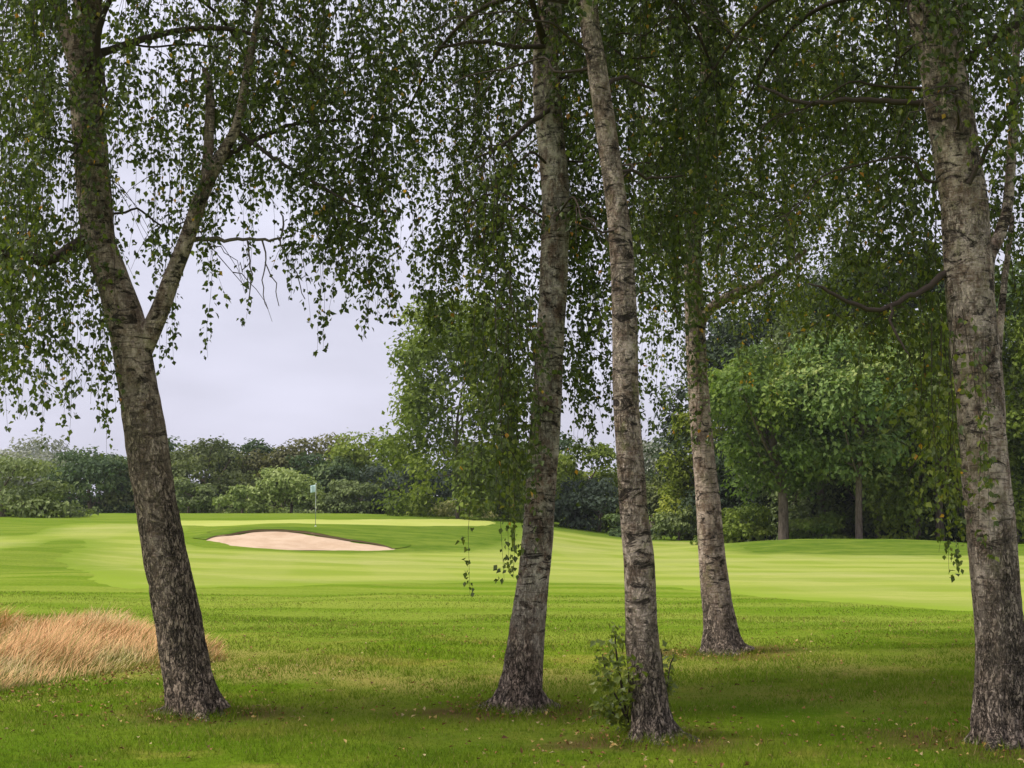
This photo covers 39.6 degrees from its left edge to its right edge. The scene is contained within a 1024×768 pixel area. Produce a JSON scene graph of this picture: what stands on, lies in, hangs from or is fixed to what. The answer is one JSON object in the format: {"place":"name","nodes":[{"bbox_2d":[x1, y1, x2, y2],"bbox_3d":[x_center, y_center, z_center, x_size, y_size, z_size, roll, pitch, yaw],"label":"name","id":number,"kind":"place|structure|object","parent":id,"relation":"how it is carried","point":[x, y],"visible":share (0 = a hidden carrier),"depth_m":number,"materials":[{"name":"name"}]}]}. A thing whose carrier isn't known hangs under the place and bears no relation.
{"place":"outdoors","nodes":[
{"label":"outdoors","id":0,"kind":"place"},
{"bbox_2d":[0,604,228,690],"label":"fescue grass","id":1,"kind":"structure","parent":0,"point":[65,642],"depth_m":15.09,"materials":[{"name":"beige plant"}]},
{"bbox_2d":[0,511,1023,767],"bbox_3d":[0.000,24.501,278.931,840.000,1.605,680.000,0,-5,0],"label":"ground","id":2,"kind":"structure","parent":0,"point":[38,569],"depth_m":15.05,"materials":[{"name":"green plant"}]},
{"bbox_2d":[21,492,62,517],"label":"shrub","id":3,"kind":"object","parent":2,"relation":"on","point":[51,495],"visible":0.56,"depth_m":86.03,"materials":[{"name":"green plant"}]},
{"bbox_2d":[0,433,93,510],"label":"broadleaf tree","id":4,"kind":"object","parent":2,"relation":"on","point":[43,456],"visible":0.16,"depth_m":132.75,"materials":[{"name":"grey plant"}]},
{"bbox_2d":[0,454,102,517],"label":"bushy tree","id":5,"kind":"object","parent":2,"relation":"on","point":[13,494],"visible":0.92,"depth_m":86.66,"materials":[{"name":"green plant"}]},
{"bbox_2d":[25,444,135,512],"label":"broadleaf tree","id":6,"kind":"object","parent":2,"relation":"on","point":[89,468],"visible":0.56,"depth_m":122.43,"materials":[{"name":"green plant"}]},
{"bbox_2d":[93,461,135,512],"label":"broadleaf tree","id":7,"kind":"object","parent":2,"relation":"on","point":[125,497],"visible":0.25,"depth_m":123.66,"materials":[{"name":"green plant"}]},
{"bbox_2d":[124,435,269,512],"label":"broadleaf tree","id":8,"kind":"object","parent":2,"relation":"on","point":[194,460],"visible":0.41,"depth_m":120.18,"materials":[{"name":"green plant"}]},
{"bbox_2d":[174,476,222,512],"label":"shrub","id":9,"kind":"object","parent":2,"relation":"on","point":[206,492],"visible":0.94,"depth_m":111.29,"materials":[{"name":"green plant"}]},
{"bbox_2d":[193,437,278,512],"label":"broadleaf tree","id":10,"kind":"object","parent":2,"relation":"on","point":[248,447],"visible":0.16,"depth_m":125.80,"materials":[{"name":"green plant"}]},
{"bbox_2d":[0,0,475,720],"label":"silver birch","id":11,"kind":"object","parent":2,"relation":"on","point":[132,336],"visible":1,"depth_m":11.62,"materials":[{"name":"green plant"}]},
{"bbox_2d":[212,484,268,512],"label":"shrub","id":12,"kind":"object","parent":2,"relation":"on","point":[243,504],"visible":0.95,"depth_m":106.81,"materials":[{"name":"green plant"}]},
{"bbox_2d":[238,441,317,512],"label":"broadleaf tree","id":13,"kind":"object","parent":2,"relation":"on","point":[279,459],"visible":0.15,"depth_m":122.71,"materials":[{"name":"green plant"}]},
{"bbox_2d":[246,465,325,512],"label":"shrub","id":14,"kind":"object","parent":2,"relation":"on","point":[278,481],"visible":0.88,"depth_m":107.59,"materials":[{"name":"green plant"}]},
{"bbox_2d":[192,527,410,550],"bbox_3d":[-9.489,6.904,63.551,7.273,0.932,9.314,4,-6,-43],"label":"bunker","id":15,"kind":"object","parent":2,"relation":"on","point":[287,539],"visible":1,"depth_m":63.25,"materials":[{"name":"sand"}]},
{"bbox_2d":[311,483,316,526],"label":"golf flagstick","id":16,"kind":"object","parent":2,"relation":"on","point":[313,488],"visible":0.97,"depth_m":71.58,"materials":[{"name":"fabric"}]},
{"bbox_2d":[294,497,340,512],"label":"shrub","id":17,"kind":"object","parent":2,"relation":"on","point":[319,504],"visible":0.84,"depth_m":105.89,"materials":[{"name":"green plant"}]},
{"bbox_2d":[275,432,379,512],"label":"broadleaf tree","id":18,"kind":"object","parent":2,"relation":"on","point":[309,445],"visible":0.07,"depth_m":124.83,"materials":[{"name":"green plant"}]},
{"bbox_2d":[285,452,371,512],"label":"broadleaf tree","id":19,"kind":"object","parent":2,"relation":"on","point":[323,471],"visible":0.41,"depth_m":116.15,"materials":[{"name":"green plant"}]},
{"bbox_2d":[7,435,651,521],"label":"distant woods","id":20,"kind":"object","parent":2,"relation":"on","point":[172,444],"visible":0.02,"depth_m":142.98,"materials":[{"name":"green plant"}]},
{"bbox_2d":[181,519,494,525],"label":"putting green","id":21,"kind":"object","parent":2,"relation":"on","point":[429,522],"visible":0.91,"depth_m":80.32,"materials":[{"name":"green plant"}]},
{"bbox_2d":[320,478,385,513],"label":"shrub","id":22,"kind":"object","parent":2,"relation":"on","point":[345,488],"visible":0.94,"depth_m":106.31,"materials":[{"name":"green plant"}]},
{"bbox_2d":[315,431,423,513],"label":"broadleaf tree","id":23,"kind":"object","parent":2,"relation":"on","point":[360,456],"visible":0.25,"depth_m":120.42,"materials":[{"name":"green plant"}]},
{"bbox_2d":[344,463,441,515],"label":"broadleaf tree","id":24,"kind":"object","parent":2,"relation":"on","point":[380,469],"visible":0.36,"depth_m":112.07,"materials":[{"name":"green plant"}]},
{"bbox_2d":[406,509,445,515],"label":"shrub","id":25,"kind":"object","parent":2,"relation":"on","point":[426,514],"visible":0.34,"depth_m":102.87,"materials":[{"name":"green plant"}]},
{"bbox_2d":[369,287,529,520],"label":"tree","id":26,"kind":"object","parent":2,"relation":"on","point":[416,399],"visible":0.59,"depth_m":95.88,"materials":[{"name":"green plant"}]},
{"bbox_2d":[400,442,517,517],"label":"broadleaf tree","id":27,"kind":"object","parent":2,"relation":"on","point":[447,492],"visible":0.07,"depth_m":116.44,"materials":[{"name":"green plant"}]},
{"bbox_2d":[428,498,497,517],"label":"shrub","id":28,"kind":"object","parent":2,"relation":"on","point":[446,511],"visible":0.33,"depth_m":102.81,"materials":[{"name":"green plant"}]},
{"bbox_2d":[0,618,1023,767],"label":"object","id":29,"kind":"object","parent":2,"relation":"on","point":[521,750],"visible":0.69,"depth_m":11.25,"materials":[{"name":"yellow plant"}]},
{"bbox_2d":[0,523,1023,614],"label":"fairway","id":30,"kind":"structure","parent":2,"relation":"on","point":[109,554],"depth_m":42.97,"materials":[{"name":"green plant"}]},
{"bbox_2d":[450,431,588,521],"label":"broadleaf tree","id":31,"kind":"object","parent":2,"relation":"on","point":[563,444],"visible":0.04,"depth_m":111.02,"materials":[{"name":"green plant"}]},
{"bbox_2d":[335,0,768,714],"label":"silver birch","id":32,"kind":"object","parent":2,"relation":"on","point":[521,674],"visible":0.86,"depth_m":11.91,"materials":[{"name":"green plant"}]},
{"bbox_2d":[361,0,801,745],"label":"silver birch","id":33,"kind":"object","parent":2,"relation":"on","point":[651,712],"visible":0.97,"depth_m":11.08,"materials":[{"name":"green plant"}]},
{"bbox_2d":[660,639,678,707],"bbox_3d":[1.101,2.093,10.175,0.182,0.501,0.341,-1,-5,10],"label":"birch shoot","id":34,"kind":"object","parent":33,"relation":"attached to","point":[668,679],"visible":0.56,"depth_m":10.19,"materials":[{"name":"green plant"}]},
{"bbox_2d":[554,477,620,531],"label":"broadleaf tree","id":35,"kind":"object","parent":2,"relation":"on","point":[589,497],"visible":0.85,"depth_m":96.55,"materials":[{"name":"green plant"}]},
{"bbox_2d":[555,438,619,530],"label":"broadleaf tree","id":36,"kind":"object","parent":2,"relation":"on","point":[604,451],"visible":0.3,"depth_m":104.42,"materials":[{"name":"green plant"}]},
{"bbox_2d":[589,622,648,733],"bbox_3d":[0.756,2.100,10.074,0.431,0.812,0.622,0,-5,0],"label":"birch shoot","id":37,"kind":"object","parent":2,"relation":"on","point":[624,714],"visible":0.96,"depth_m":10.15,"materials":[{"name":"green plant"}]},
{"bbox_2d":[599,513,659,536],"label":"shrub","id":38,"kind":"object","parent":2,"relation":"on","point":[615,532],"visible":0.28,"depth_m":91.18,"materials":[{"name":"green plant"}]},
{"bbox_2d":[609,439,682,528],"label":"broadleaf tree","id":39,"kind":"object","parent":2,"relation":"on","point":[647,465],"visible":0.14,"depth_m":116.55,"materials":[{"name":"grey plant"}]},
{"bbox_2d":[645,471,682,534],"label":"broadleaf tree","id":40,"kind":"object","parent":2,"relation":"on","point":[652,501],"visible":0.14,"depth_m":101.39,"materials":[{"name":"green plant"}]},
{"bbox_2d":[650,505,696,539],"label":"shrub","id":41,"kind":"object","parent":2,"relation":"on","point":[662,520],"visible":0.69,"depth_m":88.81,"materials":[{"name":"green plant"}]},
{"bbox_2d":[650,407,734,536],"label":"broadleaf tree","id":42,"kind":"object","parent":2,"relation":"on","point":[672,490],"visible":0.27,"depth_m":90.87,"materials":[{"name":"green plant"}]},
{"bbox_2d":[448,0,1006,656],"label":"silver birch","id":43,"kind":"object","parent":2,"relation":"on","point":[720,630],"visible":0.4,"depth_m":16.12,"materials":[{"name":"green plant"}]},
{"bbox_2d":[690,502,777,544],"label":"bush","id":44,"kind":"object","parent":2,"relation":"on","point":[734,530],"visible":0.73,"depth_m":78.67,"materials":[{"name":"green plant"}]},
{"bbox_2d":[668,452,844,540],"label":"understory tree","id":45,"kind":"object","parent":2,"relation":"on","point":[720,466],"visible":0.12,"depth_m":86.34,"materials":[{"name":"green plant"}]},
{"bbox_2d":[642,282,892,525],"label":"broadleaf tree","id":46,"kind":"object","parent":2,"relation":"on","point":[730,341],"visible":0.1,"depth_m":91.08,"materials":[{"name":"green plant"}]},
{"bbox_2d":[686,338,850,539],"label":"sycamore tree","id":47,"kind":"object","parent":2,"relation":"on","point":[751,407],"visible":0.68,"depth_m":74.84,"materials":[{"name":"green plant"}]},
{"bbox_2d":[719,298,895,541],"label":"broadleaf tree","id":48,"kind":"object","parent":2,"relation":"on","point":[823,503],"visible":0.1,"depth_m":81.57,"materials":[{"name":"green plant"}]},
{"bbox_2d":[777,511,854,538],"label":"bush","id":49,"kind":"object","parent":2,"relation":"on","point":[827,523],"visible":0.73,"depth_m":76.33,"materials":[{"name":"green plant"}]},
{"bbox_2d":[752,469,915,539],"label":"understory tree","id":50,"kind":"object","parent":2,"relation":"on","point":[846,495],"visible":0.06,"depth_m":83.98,"materials":[{"name":"green plant"}]},
{"bbox_2d":[667,0,1023,751],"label":"silver birch","id":51,"kind":"object","parent":2,"relation":"on","point":[935,38],"visible":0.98,"depth_m":10.68,"materials":[{"name":"green plant"}]},
{"bbox_2d":[760,326,944,538],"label":"gold tinged tree","id":52,"kind":"object","parent":2,"relation":"on","point":[884,446],"visible":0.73,"depth_m":72.38,"materials":[{"name":"green plant"}]},
{"bbox_2d":[843,415,902,537],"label":"slender tree","id":53,"kind":"object","parent":2,"relation":"on","point":[871,482],"visible":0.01,"depth_m":79.51,"materials":[{"name":"green plant"}]},
{"bbox_2d":[753,239,1023,529],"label":"broadleaf tree","id":54,"kind":"object","parent":2,"relation":"on","point":[912,305],"visible":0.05,"depth_m":91.77,"materials":[{"name":"green plant"}]},
{"bbox_2d":[902,411,934,539],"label":"slender tree","id":55,"kind":"object","parent":2,"relation":"on","point":[918,519],"visible":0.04,"depth_m":78.43,"materials":[{"name":"green plant"}]},
{"bbox_2d":[851,291,1023,540],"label":"broadleaf tree","id":56,"kind":"object","parent":2,"relation":"on","point":[904,505],"visible":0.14,"depth_m":74.22,"materials":[{"name":"green plant"}]},
{"bbox_2d":[854,449,1023,541],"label":"understory tree","id":57,"kind":"object","parent":2,"relation":"on","point":[958,537],"visible":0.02,"depth_m":86.02,"materials":[{"name":"green plant"}]},
{"bbox_2d":[913,518,965,540],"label":"bush","id":58,"kind":"object","parent":2,"relation":"on","point":[931,525],"visible":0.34,"depth_m":79.23,"materials":[{"name":"green plant"}]},
{"bbox_2d":[915,253,1023,541],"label":"broadleaf tree","id":59,"kind":"object","parent":2,"relation":"on","point":[1010,289],"visible":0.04,"depth_m":83.20,"materials":[{"name":"green plant"}]},
{"bbox_2d":[1002,314,1023,487],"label":"broadleaf tree","id":60,"kind":"object","parent":2,"relation":"on","point":[1016,427],"visible":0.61,"depth_m":74.04,"materials":[{"name":"green plant"}]},
{"bbox_2d":[0,0,1023,499],"label":"sky","id":61,"kind":"structure","parent":0,"point":[259,379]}
]}

